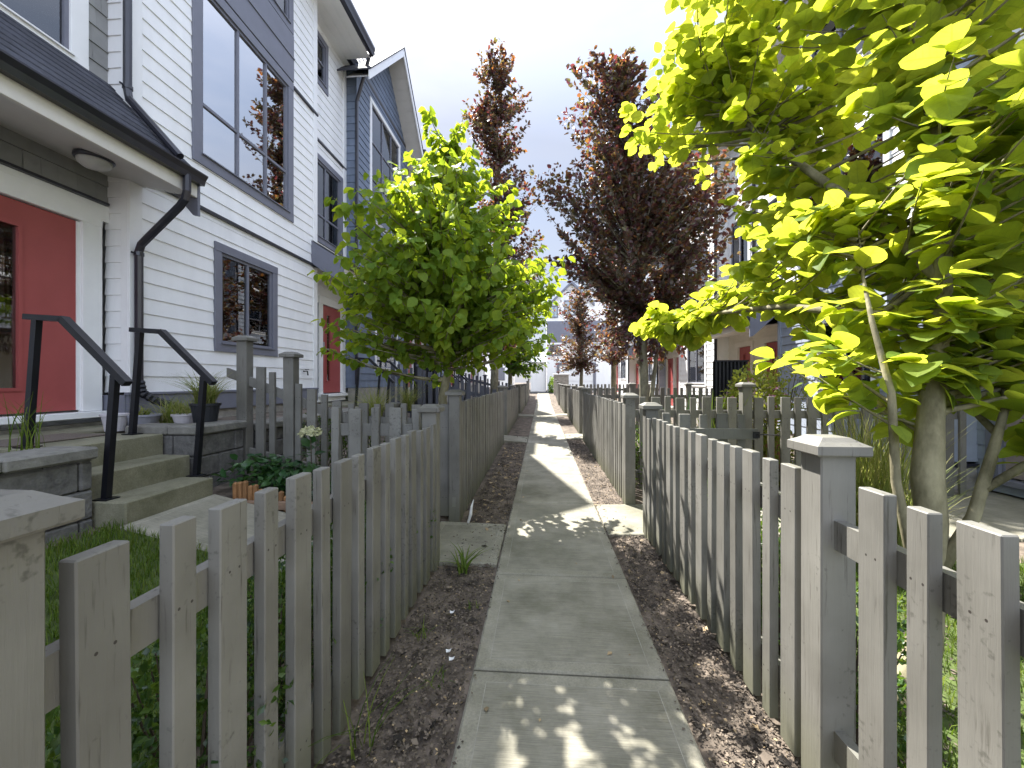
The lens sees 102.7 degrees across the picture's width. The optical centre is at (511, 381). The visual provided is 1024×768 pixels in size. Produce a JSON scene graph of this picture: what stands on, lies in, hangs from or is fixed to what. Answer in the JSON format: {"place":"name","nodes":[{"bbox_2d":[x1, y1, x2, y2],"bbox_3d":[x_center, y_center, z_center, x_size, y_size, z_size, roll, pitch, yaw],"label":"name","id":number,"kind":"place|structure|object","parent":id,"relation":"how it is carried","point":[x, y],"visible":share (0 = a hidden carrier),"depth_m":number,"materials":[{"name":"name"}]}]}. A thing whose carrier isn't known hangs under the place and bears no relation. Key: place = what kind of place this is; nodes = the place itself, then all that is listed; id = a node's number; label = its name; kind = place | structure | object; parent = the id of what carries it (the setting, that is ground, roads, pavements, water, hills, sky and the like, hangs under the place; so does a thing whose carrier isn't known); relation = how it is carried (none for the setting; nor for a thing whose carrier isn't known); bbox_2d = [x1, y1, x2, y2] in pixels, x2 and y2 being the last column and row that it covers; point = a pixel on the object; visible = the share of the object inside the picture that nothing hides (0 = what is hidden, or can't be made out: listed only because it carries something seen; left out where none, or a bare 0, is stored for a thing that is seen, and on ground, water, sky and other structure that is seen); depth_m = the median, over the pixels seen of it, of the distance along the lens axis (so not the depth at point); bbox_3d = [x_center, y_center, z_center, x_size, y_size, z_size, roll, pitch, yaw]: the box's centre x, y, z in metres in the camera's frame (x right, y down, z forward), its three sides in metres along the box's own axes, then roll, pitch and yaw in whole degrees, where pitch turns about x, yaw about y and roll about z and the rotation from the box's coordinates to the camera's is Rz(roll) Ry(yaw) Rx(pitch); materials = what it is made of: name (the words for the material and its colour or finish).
{"place":"outdoors","nodes":[
{"label":"outdoors","id":0,"kind":"place"},
{"bbox_2d":[0,433,104,446],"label":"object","id":1,"kind":"object","parent":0,"point":[50,438],"depth_m":3.38,"materials":[{"name":"grey concrete"}]},
{"bbox_2d":[45,516,330,767],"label":"lawn","id":2,"kind":"structure","parent":0,"point":[55,579],"depth_m":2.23,"materials":[{"name":"plant"}]},
{"bbox_2d":[354,357,394,405],"bbox_3d":[-2.768,0.174,8.201,0.856,1.339,0.100,0,0,4],"label":"handrail","id":3,"kind":"object","parent":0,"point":[376,365],"visible":0.49,"depth_m":8.19,"materials":[{"name":"black metal"}]},
{"bbox_2d":[45,383,1023,767],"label":"ground","id":4,"kind":"structure","parent":0,"point":[521,425],"depth_m":2.19,"materials":[{"name":"soil"}]},
{"bbox_2d":[0,446,97,543],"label":"block wall","id":5,"kind":"structure","parent":4,"relation":"on","point":[65,471],"depth_m":2.65,"materials":[{"name":"stone"}]},
{"bbox_2d":[0,425,212,527],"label":"porch steps","id":6,"kind":"structure","parent":4,"relation":"on","point":[150,478],"depth_m":3.30,"materials":[{"name":"concrete"}]},
{"bbox_2d":[0,393,47,451],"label":"weed grass","id":7,"kind":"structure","parent":6,"relation":"on","point":[37,445],"depth_m":2.86,"materials":[{"name":"green plant"}]},
{"bbox_2d":[12,314,133,500],"bbox_3d":[-3.166,0.174,2.966,0.856,1.339,0.100,0,0,4],"label":"handrail","id":8,"kind":"object","parent":6,"relation":"on","point":[118,376],"visible":0.86,"depth_m":2.95,"materials":[{"name":"black metal"}]},
{"bbox_2d":[121,327,217,476],"bbox_3d":[-3.092,0.174,3.713,0.856,1.339,0.100,0,0,4],"label":"handrail","id":9,"kind":"object","parent":6,"relation":"on","point":[206,377],"visible":1,"depth_m":3.70,"materials":[{"name":"black metal"}]},
{"bbox_2d":[45,679,207,767],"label":"boxwood shrub","id":10,"kind":"object","parent":4,"relation":"on","point":[144,742],"visible":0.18,"depth_m":0.99,"materials":[{"name":"green plant"}]},
{"bbox_2d":[45,588,294,767],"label":"boxwood shrub","id":11,"kind":"object","parent":4,"relation":"on","point":[140,683],"visible":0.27,"depth_m":1.25,"materials":[{"name":"green plant"}]},
{"bbox_2d":[125,420,246,486],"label":"block wall","id":12,"kind":"structure","parent":4,"relation":"on","point":[222,440],"depth_m":3.94,"materials":[{"name":"concrete"}]},
{"bbox_2d":[149,370,244,422],"bbox_3d":[-3.189,0.137,4.255,1.024,0.566,1.149,0,0,-31],"label":"plant pot","id":13,"kind":"object","parent":12,"relation":"on","point":[212,408],"visible":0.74,"depth_m":4.19,"materials":[{"name":"black plastic"}]},
{"bbox_2d":[0,0,374,434],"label":"townhouse","id":14,"kind":"structure","parent":4,"relation":"on","point":[176,169],"depth_m":5.07,"materials":[{"name":"white paint"}]},
{"bbox_2d":[0,195,75,414],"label":"door","id":15,"kind":"structure","parent":14,"relation":"in","point":[38,246],"depth_m":4.05,"materials":[{"name":"red paint"}]},
{"bbox_2d":[0,0,88,69],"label":"window","id":16,"kind":"structure","parent":14,"relation":"in","point":[64,24],"depth_m":4.23,"materials":[{"name":"grey glass"}]},
{"bbox_2d":[191,0,293,222],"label":"window","id":17,"kind":"structure","parent":14,"relation":"in","point":[242,106],"depth_m":6.40,"materials":[{"name":"grey glass"}]},
{"bbox_2d":[213,241,277,356],"bbox_3d":[-4.218,-1.231,6.554,0.110,1.576,1.395,0,0,4],"label":"window","id":18,"kind":"structure","parent":14,"relation":"in","point":[245,288],"depth_m":6.49,"materials":[{"name":"black glass"}]},
{"bbox_2d":[268,0,293,34],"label":"window","id":19,"kind":"structure","parent":14,"relation":"in","point":[284,8],"depth_m":7.53,"materials":[{"name":"grey glass"}]},
{"bbox_2d":[317,30,328,96],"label":"window","id":20,"kind":"structure","parent":14,"relation":"in","point":[322,48],"depth_m":9.29,"materials":[{"name":"grey glass"}]},
{"bbox_2d":[317,152,342,255],"bbox_3d":[-4.278,-4.075,9.408,0.110,1.950,1.550,0,0,4],"label":"window","id":21,"kind":"structure","parent":14,"relation":"in","point":[329,183],"depth_m":9.55,"materials":[{"name":"grey glass"}]},
{"bbox_2d":[323,305,339,392],"bbox_3d":[-4.256,-0.750,9.702,0.121,2.000,0.840,0,0,4],"label":"door","id":22,"kind":"structure","parent":14,"relation":"in","point":[331,369],"depth_m":9.63,"materials":[{"name":"red paint"}]},
{"bbox_2d":[0,404,444,767],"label":"picket fence","id":23,"kind":"object","parent":4,"relation":"on","point":[78,671],"visible":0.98,"depth_m":1.07,"materials":[{"name":"grey wood"}]},
{"bbox_2d":[118,494,330,572],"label":"side walkway","id":24,"kind":"structure","parent":4,"relation":"on","point":[199,508],"depth_m":3.13,"materials":[{"name":"concrete"}]},
{"bbox_2d":[117,407,347,432],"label":"planting soil","id":25,"kind":"structure","parent":4,"relation":"on","point":[280,413],"depth_m":6.16,"materials":[{"name":"brown soil"}]},
{"bbox_2d":[99,413,129,431],"bbox_3d":[-3.919,0.398,4.043,0.224,0.170,0.222,0,0,4],"label":"plant pot","id":26,"kind":"object","parent":25,"relation":"on","point":[122,422],"visible":0.57,"depth_m":4.01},
{"bbox_2d":[126,405,162,424],"bbox_3d":[-3.808,0.344,4.219,0.323,0.278,0.332,0,0,-24],"label":"plant pot","id":27,"kind":"object","parent":25,"relation":"on","point":[145,416],"visible":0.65,"depth_m":4.17,"materials":[{"name":"grey ceramic"}]},
{"bbox_2d":[126,392,232,422],"bbox_3d":[-3.547,0.295,4.382,1.278,0.411,1.288,0,0,4],"label":"potted plant","id":28,"kind":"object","parent":25,"relation":"on","point":[177,409],"depth_m":4.37,"materials":[{"name":"green plant"}]},
{"bbox_2d":[170,413,192,423],"bbox_3d":[-3.476,0.415,4.342,0.224,0.150,0.222,0,0,4],"label":"plant pot","id":29,"kind":"object","parent":25,"relation":"on","point":[184,418],"visible":0.69,"depth_m":4.27,"materials":[{"name":"white ceramic"}]},
{"bbox_2d":[342,385,410,416],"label":"ornamental grass","id":30,"kind":"object","parent":25,"relation":"on","point":[382,403],"depth_m":7.33,"materials":[{"name":"green plant"}]},
{"bbox_2d":[379,383,428,410],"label":"ornamental grass","id":31,"kind":"object","parent":25,"relation":"on","point":[406,399],"depth_m":9.13,"materials":[{"name":"green plant"}]},
{"bbox_2d":[232,480,285,512],"bbox_3d":[-1.987,1.083,3.653,1.055,0.394,0.047,0,0,4],"label":"log edging","id":32,"kind":"object","parent":4,"relation":"on","point":[240,489],"visible":0.29,"depth_m":3.66,"materials":[{"name":"brown wood"}]},
{"bbox_2d":[196,536,335,737],"bbox_3d":[-0.971,1.022,1.738,0.564,0.762,0.742,0,0,4],"label":"boxwood shrub","id":33,"kind":"object","parent":4,"relation":"on","point":[281,596],"visible":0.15,"depth_m":1.64,"materials":[{"name":"green plant"}]},
{"bbox_2d":[212,453,330,498],"bbox_3d":[-2.083,0.949,4.008,1.347,0.557,0.765,0,0,4],"label":"ground cover","id":34,"kind":"object","parent":4,"relation":"on","point":[266,474],"visible":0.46,"depth_m":3.92,"materials":[{"name":"green plant"}]},
{"bbox_2d":[297,425,324,478],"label":"hydrangea","id":35,"kind":"object","parent":4,"relation":"on","point":[307,442],"visible":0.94,"depth_m":4.06,"materials":[{"name":"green plant"}]},
{"bbox_2d":[302,413,347,466],"bbox_3d":[-2.291,0.776,4.877,0.659,0.955,0.562,0,0,-24],"label":"boxwood shrub","id":36,"kind":"object","parent":4,"relation":"on","point":[329,432],"visible":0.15,"depth_m":4.85,"materials":[{"name":"green plant"}]},
{"bbox_2d":[253,402,400,467],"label":"block wall","id":37,"kind":"structure","parent":4,"relation":"on","point":[279,428],"depth_m":5.04,"materials":[{"name":"stone"}]},
{"bbox_2d":[278,501,393,664],"bbox_3d":[-0.927,1.023,2.161,0.578,0.820,0.728,0,0,4],"label":"boxwood shrub","id":38,"kind":"object","parent":4,"relation":"on","point":[331,542],"visible":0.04,"depth_m":2.12,"materials":[{"name":"green plant"}]},
{"bbox_2d":[227,335,448,515],"bbox_3d":[-1.886,0.448,4.423,2.500,1.909,0.175,0,0,4],"label":"divider fence","id":39,"kind":"object","parent":4,"relation":"on","point":[290,395],"visible":0.54,"depth_m":4.41,"materials":[{"name":"grey wood"}]},
{"bbox_2d":[308,656,432,767],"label":"weed","id":40,"kind":"object","parent":4,"relation":"on","point":[352,748],"visible":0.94,"depth_m":1.63,"materials":[{"name":"green plant"}]},
{"bbox_2d":[331,407,421,528],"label":"picket gate","id":41,"kind":"structure","parent":4,"relation":"on","point":[355,429],"depth_m":3.39,"materials":[{"name":"grey wood"}]},
{"bbox_2d":[332,47,427,402],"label":"townhouse","id":42,"kind":"structure","parent":4,"relation":"on","point":[382,126],"depth_m":11.49,"materials":[{"name":"blue paint"}]},
{"bbox_2d":[369,96,400,238],"bbox_3d":[-3.799,-6.100,12.356,0.110,3.400,2.380,0,0,4],"label":"window","id":43,"kind":"structure","parent":42,"relation":"in","point":[384,147],"depth_m":12.06,"materials":[{"name":"grey glass"}]},
{"bbox_2d":[375,329,397,370],"bbox_3d":[-3.795,-1.225,12.406,0.110,1.850,1.800,0,0,4],"label":"window","id":44,"kind":"structure","parent":42,"relation":"in","point":[384,365],"depth_m":12.40,"materials":[{"name":"grey glass"}]},
{"bbox_2d":[330,520,505,567],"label":"side walkway","id":45,"kind":"structure","parent":4,"relation":"on","point":[450,530],"depth_m":3.67,"materials":[{"name":"concrete"}]},
{"bbox_2d":[413,345,436,403],"bbox_3d":[-2.468,-0.040,11.623,0.680,1.980,0.090,0,0,4],"label":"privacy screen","id":46,"kind":"object","parent":4,"relation":"on","point":[427,370],"visible":0.03,"depth_m":11.61,"materials":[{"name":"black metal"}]},
{"bbox_2d":[323,435,527,767],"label":"bark mulch","id":47,"kind":"object","parent":4,"relation":"on","point":[386,757],"visible":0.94,"depth_m":1.95,"materials":[{"name":"brown wood"}]},
{"bbox_2d":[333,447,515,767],"bbox_3d":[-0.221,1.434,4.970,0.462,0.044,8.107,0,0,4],"label":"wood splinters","id":48,"kind":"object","parent":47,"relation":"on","point":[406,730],"visible":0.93,"depth_m":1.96,"materials":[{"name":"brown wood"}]},
{"bbox_2d":[307,105,574,404],"bbox_3d":[-0.780,-0.770,4.697,2.814,4.442,2.791,0,0,-26],"label":"dogwood tree","id":49,"kind":"object","parent":4,"relation":"on","point":[445,287],"visible":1,"depth_m":4.17,"materials":[{"name":"green plant"}]},
{"bbox_2d":[391,363,496,417],"bbox_3d":[-1.605,0.461,9.777,2.611,1.851,0.175,0,0,4],"label":"divider fence","id":50,"kind":"object","parent":4,"relation":"on","point":[421,384],"visible":0.27,"depth_m":9.76,"materials":[{"name":"grey wood"}]},
{"bbox_2d":[440,541,491,574],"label":"weed","id":51,"kind":"object","parent":4,"relation":"on","point":[463,565],"visible":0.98,"depth_m":3.14,"materials":[{"name":"green plant"}]},
{"bbox_2d":[445,385,505,521],"bbox_3d":[-0.419,0.810,6.972,0.177,1.463,5.609,0,0,4],"label":"picket fence","id":52,"kind":"object","parent":4,"relation":"on","point":[476,433],"visible":0.99,"depth_m":4.92,"materials":[{"name":"grey wood"}]},
{"bbox_2d":[455,373,514,399],"bbox_3d":[-1.097,0.457,17.060,2.550,1.828,0.175,0,0,4],"label":"divider fence","id":53,"kind":"object","parent":4,"relation":"on","point":[486,383],"visible":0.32,"depth_m":17.03,"materials":[{"name":"grey wood"}]},
{"bbox_2d":[473,447,524,529],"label":"leaf litter","id":54,"kind":"object","parent":4,"relation":"on","point":[505,479],"visible":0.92,"depth_m":6.12,"materials":[{"name":"brown plant"}]},
{"bbox_2d":[485,350,514,386],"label":"townhouse","id":55,"kind":"structure","parent":4,"relation":"on","point":[502,376],"depth_m":41.17,"materials":[{"name":"white paint"}]},
{"bbox_2d":[462,37,549,393],"bbox_3d":[-0.213,-4.337,12.209,2.707,11.577,2.223,0,0,4],"label":"copper beech","id":56,"kind":"object","parent":4,"relation":"on","point":[489,116],"visible":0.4,"depth_m":12.09,"materials":[{"name":"brown plant"}]},
{"bbox_2d":[504,384,518,434],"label":"picket fence","id":57,"kind":"object","parent":4,"relation":"on","point":[510,406],"visible":0.92,"depth_m":12.21,"materials":[{"name":"grey wood"}]},
{"bbox_2d":[504,435,527,442],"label":"side walkway","id":58,"kind":"structure","parent":4,"relation":"on","point":[513,439],"depth_m":10.15,"materials":[{"name":"concrete"}]},
{"bbox_2d":[488,288,553,386],"bbox_3d":[0.350,-1.412,17.562,2.958,5.724,2.548,0,0,4],"label":"dogwood tree","id":59,"kind":"object","parent":4,"relation":"on","point":[517,367],"visible":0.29,"depth_m":17.36,"materials":[{"name":"green plant"}]},
{"bbox_2d":[518,384,524,413],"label":"picket fence","id":60,"kind":"object","parent":4,"relation":"on","point":[521,396],"visible":0.95,"depth_m":19.18,"materials":[{"name":"grey wood"}]},
{"bbox_2d":[553,373,569,394],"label":"stone pillar","id":61,"kind":"structure","parent":4,"relation":"on","point":[562,378],"depth_m":33.28,"materials":[{"name":"stone"}]},
{"bbox_2d":[559,384,566,412],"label":"picket fence","id":62,"kind":"object","parent":4,"relation":"on","point":[563,396],"visible":0.95,"depth_m":19.51,"materials":[{"name":"grey wood"}]},
{"bbox_2d":[529,281,615,391],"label":"townhouse","id":63,"kind":"structure","parent":4,"relation":"on","point":[539,382],"depth_m":40.00,"materials":[{"name":"white paint"}]},
{"bbox_2d":[566,385,582,433],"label":"picket fence","id":64,"kind":"object","parent":4,"relation":"on","point":[574,406],"visible":0.94,"depth_m":12.69,"materials":[{"name":"grey wood"}]},
{"bbox_2d":[547,284,607,385],"bbox_3d":[3.232,-1.890,20.364,3.029,6.688,2.903,0,0,4],"label":"copper beech","id":65,"kind":"object","parent":4,"relation":"on","point":[579,360],"visible":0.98,"depth_m":20.07,"materials":[{"name":"brown plant"}]},
{"bbox_2d":[581,387,638,504],"bbox_3d":[1.593,0.836,7.463,0.177,1.413,5.519,0,0,5],"label":"picket fence","id":66,"kind":"object","parent":4,"relation":"on","point":[609,432],"visible":1,"depth_m":5.53,"materials":[{"name":"grey wood"}]},
{"bbox_2d":[585,260,635,400],"bbox_3d":[3.499,-1.596,14.329,2.001,6.091,2.236,0,0,4],"label":"copper beech","id":67,"kind":"object","parent":4,"relation":"on","point":[608,355],"visible":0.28,"depth_m":14.21,"materials":[{"name":"brown plant"}]},
{"bbox_2d":[568,384,658,409],"bbox_3d":[4.336,0.725,17.669,3.900,1.511,0.175,0,0,4],"label":"divider fence","id":68,"kind":"object","parent":4,"relation":"on","point":[592,389],"visible":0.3,"depth_m":17.64,"materials":[{"name":"grey wood"}]},
{"bbox_2d":[602,258,634,401],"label":"townhouse","id":69,"kind":"structure","parent":4,"relation":"on","point":[625,372],"depth_m":25.73,"materials":[{"name":"white paint"}]},
{"bbox_2d":[525,45,750,441],"bbox_3d":[2.896,-3.064,9.357,5.178,9.227,2.345,0,0,4],"label":"copper beech","id":70,"kind":"object","parent":4,"relation":"on","point":[649,219],"visible":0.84,"depth_m":9.15,"materials":[{"name":"brown plant"}]},
{"bbox_2d":[623,180,670,394],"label":"townhouse","id":71,"kind":"structure","parent":4,"relation":"on","point":[661,378],"depth_m":19.36,"materials":[{"name":"white paint"}]},
{"bbox_2d":[588,383,712,435],"bbox_3d":[3.809,0.750,10.388,3.900,1.461,0.175,0,0,4],"label":"divider fence","id":72,"kind":"object","parent":4,"relation":"on","point":[662,395],"visible":0.35,"depth_m":10.33,"materials":[{"name":"grey wood"}]},
{"bbox_2d":[566,435,800,767],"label":"bark mulch","id":73,"kind":"object","parent":4,"relation":"on","point":[727,727],"visible":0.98,"depth_m":2.00,"materials":[{"name":"brown wood"}]},
{"bbox_2d":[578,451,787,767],"bbox_3d":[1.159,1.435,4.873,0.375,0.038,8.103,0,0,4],"label":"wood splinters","id":74,"kind":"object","parent":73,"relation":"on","point":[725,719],"visible":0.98,"depth_m":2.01,"materials":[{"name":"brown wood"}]},
{"bbox_2d":[647,121,728,423],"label":"townhouse","id":75,"kind":"structure","parent":4,"relation":"on","point":[695,368],"depth_m":13.26,"materials":[{"name":"white paint"}]},
{"bbox_2d":[668,358,672,405],"bbox_3d":[6.811,0.000,17.530,0.053,2.000,0.820,0,0,4],"label":"door","id":76,"kind":"structure","parent":75,"relation":"in","point":[670,361],"depth_m":17.58,"materials":[{"name":"red paint"}]},
{"bbox_2d":[686,342,706,386],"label":"window","id":77,"kind":"structure","parent":75,"relation":"in","point":[696,363],"depth_m":13.77,"materials":[{"name":"white paint"}]},
{"bbox_2d":[713,360,748,427],"bbox_3d":[4.233,0.515,7.930,0.640,1.870,0.090,0,0,4],"label":"privacy screen","id":78,"kind":"object","parent":4,"relation":"on","point":[723,372],"visible":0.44,"depth_m":7.92,"materials":[{"name":"black metal"}]},
{"bbox_2d":[715,362,793,449],"bbox_3d":[3.416,0.358,5.748,1.005,1.305,0.985,0,0,4],"label":"flowering shrub","id":79,"kind":"object","parent":4,"relation":"on","point":[764,383],"visible":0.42,"depth_m":5.63,"materials":[{"name":"green plant"}]},
{"bbox_2d":[761,518,780,656],"bbox_3d":[1.431,1.065,2.105,0.437,0.814,0.713,0,0,4],"label":"boxwood shrub","id":80,"kind":"object","parent":4,"relation":"on","point":[779,628],"visible":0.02,"depth_m":2.14,"materials":[{"name":"green plant"}]},
{"bbox_2d":[763,431,793,486],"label":"leafy shrub","id":81,"kind":"object","parent":4,"relation":"on","point":[777,450],"visible":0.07,"depth_m":5.44,"materials":[{"name":"green plant"}]},
{"bbox_2d":[759,347,818,418],"bbox_3d":[3.987,0.046,5.978,0.810,1.113,0.675,0,0,26],"label":"leafy shrub","id":82,"kind":"object","parent":4,"relation":"on","point":[789,380],"visible":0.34,"depth_m":5.92,"materials":[{"name":"green plant"}]},
{"bbox_2d":[635,382,966,495],"bbox_3d":[3.458,0.742,5.120,4.040,1.476,0.175,0,0,4],"label":"divider fence","id":83,"kind":"object","parent":4,"relation":"on","point":[785,413],"visible":0.39,"depth_m":5.08,"materials":[{"name":"grey wood"}]},
{"bbox_2d":[595,504,1020,541],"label":"side walkway","id":84,"kind":"structure","parent":4,"relation":"on","point":[629,518],"depth_m":4.20,"materials":[{"name":"concrete"}]},
{"bbox_2d":[662,413,779,448],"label":"picket gate","id":85,"kind":"structure","parent":84,"relation":"on","point":[740,433],"depth_m":3.80,"materials":[{"name":"grey wood"}]},
{"bbox_2d":[618,0,1023,719],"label":"lime tree","id":86,"kind":"object","parent":4,"relation":"on","point":[946,260],"visible":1,"depth_m":2.18,"materials":[{"name":"green plant"}]},
{"bbox_2d":[639,402,1023,767],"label":"picket fence","id":87,"kind":"object","parent":4,"relation":"on","point":[711,558],"visible":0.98,"depth_m":1.40,"materials":[{"name":"grey wood"}]},
{"bbox_2d":[778,571,906,767],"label":"boxwood shrub","id":88,"kind":"object","parent":4,"relation":"on","point":[902,684],"visible":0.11,"depth_m":1.50,"materials":[{"name":"green plant"}]},
{"bbox_2d":[699,0,1023,497],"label":"townhouse","id":89,"kind":"structure","parent":4,"relation":"on","point":[774,335],"depth_m":7.71,"materials":[{"name":"white paint"}]},
{"bbox_2d":[728,206,750,287],"bbox_3d":[6.334,-3.460,11.398,0.110,2.380,1.250,0,0,4],"label":"window","id":90,"kind":"structure","parent":89,"relation":"in","point":[740,244],"depth_m":11.53,"materials":[{"name":"grey glass"}]},
{"bbox_2d":[740,346,749,381],"bbox_3d":[6.313,0.025,11.124,0.121,1.950,0.640,0,0,4],"label":"door","id":91,"kind":"structure","parent":89,"relation":"in","point":[744,351],"depth_m":11.06,"materials":[{"name":"red paint"}]},
{"bbox_2d":[767,341,777,424],"bbox_3d":[6.212,0.025,9.727,0.121,1.950,0.680,0,0,4],"label":"door","id":92,"kind":"structure","parent":89,"relation":"in","point":[774,345],"depth_m":9.73,"materials":[{"name":"red paint"}]},
{"bbox_2d":[807,5,868,89],"bbox_3d":[5.726,-6.000,7.156,0.110,1.500,1.700,0,0,4],"label":"window","id":93,"kind":"structure","parent":89,"relation":"in","point":[830,26],"depth_m":7.33,"materials":[{"name":"grey glass"}]},
{"bbox_2d":[815,319,875,394],"bbox_3d":[5.719,-0.470,7.056,0.110,1.400,1.400,0,0,4],"label":"window","id":94,"kind":"structure","parent":89,"relation":"in","point":[828,329],"depth_m":7.21,"materials":[{"name":"black glass"}]},
{"bbox_2d":[809,114,890,214],"bbox_3d":[5.726,-3.275,7.156,0.110,1.950,2.100,0,0,4],"label":"window","id":95,"kind":"structure","parent":89,"relation":"in","point":[875,158],"depth_m":6.51,"materials":[{"name":"glass"}]},
{"bbox_2d":[1006,415,1023,479],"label":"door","id":96,"kind":"structure","parent":89,"relation":"in","point":[1019,459],"depth_m":4.87,"materials":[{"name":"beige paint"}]},
{"bbox_2d":[906,490,1023,541],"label":"porch pad","id":97,"kind":"object","parent":4,"relation":"on","point":[1004,512],"visible":0.28,"depth_m":4.37,"materials":[{"name":"concrete"}]},
{"bbox_2d":[351,0,780,382],"label":"sky","id":98,"kind":"structure","parent":0,"point":[441,40],"materials":[{"name":"white"}]},
{"bbox_2d":[450,393,706,767],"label":"path","id":99,"kind":"structure","parent":0,"point":[559,626],"depth_m":2.15,"materials":[{"name":"grey concrete"}]},
{"bbox_2d":[445,452,523,767],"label":"path debris","id":100,"kind":"object","parent":99,"relation":"on","point":[452,751],"visible":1,"depth_m":2.04,"materials":[{"name":"brown plant"}]},
{"bbox_2d":[761,556,1023,767],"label":"lawn","id":101,"kind":"structure","parent":0,"point":[946,720],"depth_m":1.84,"materials":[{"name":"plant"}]},
{"bbox_2d":[800,397,975,546],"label":"ornamental grass","id":102,"kind":"object","parent":101,"relation":"on","point":[875,465],"depth_m":3.15,"materials":[{"name":"green plant"}]},
{"bbox_2d":[868,449,1017,546],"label":"ornamental grass","id":103,"kind":"object","parent":101,"relation":"on","point":[910,504],"depth_m":3.18,"materials":[{"name":"green plant"}]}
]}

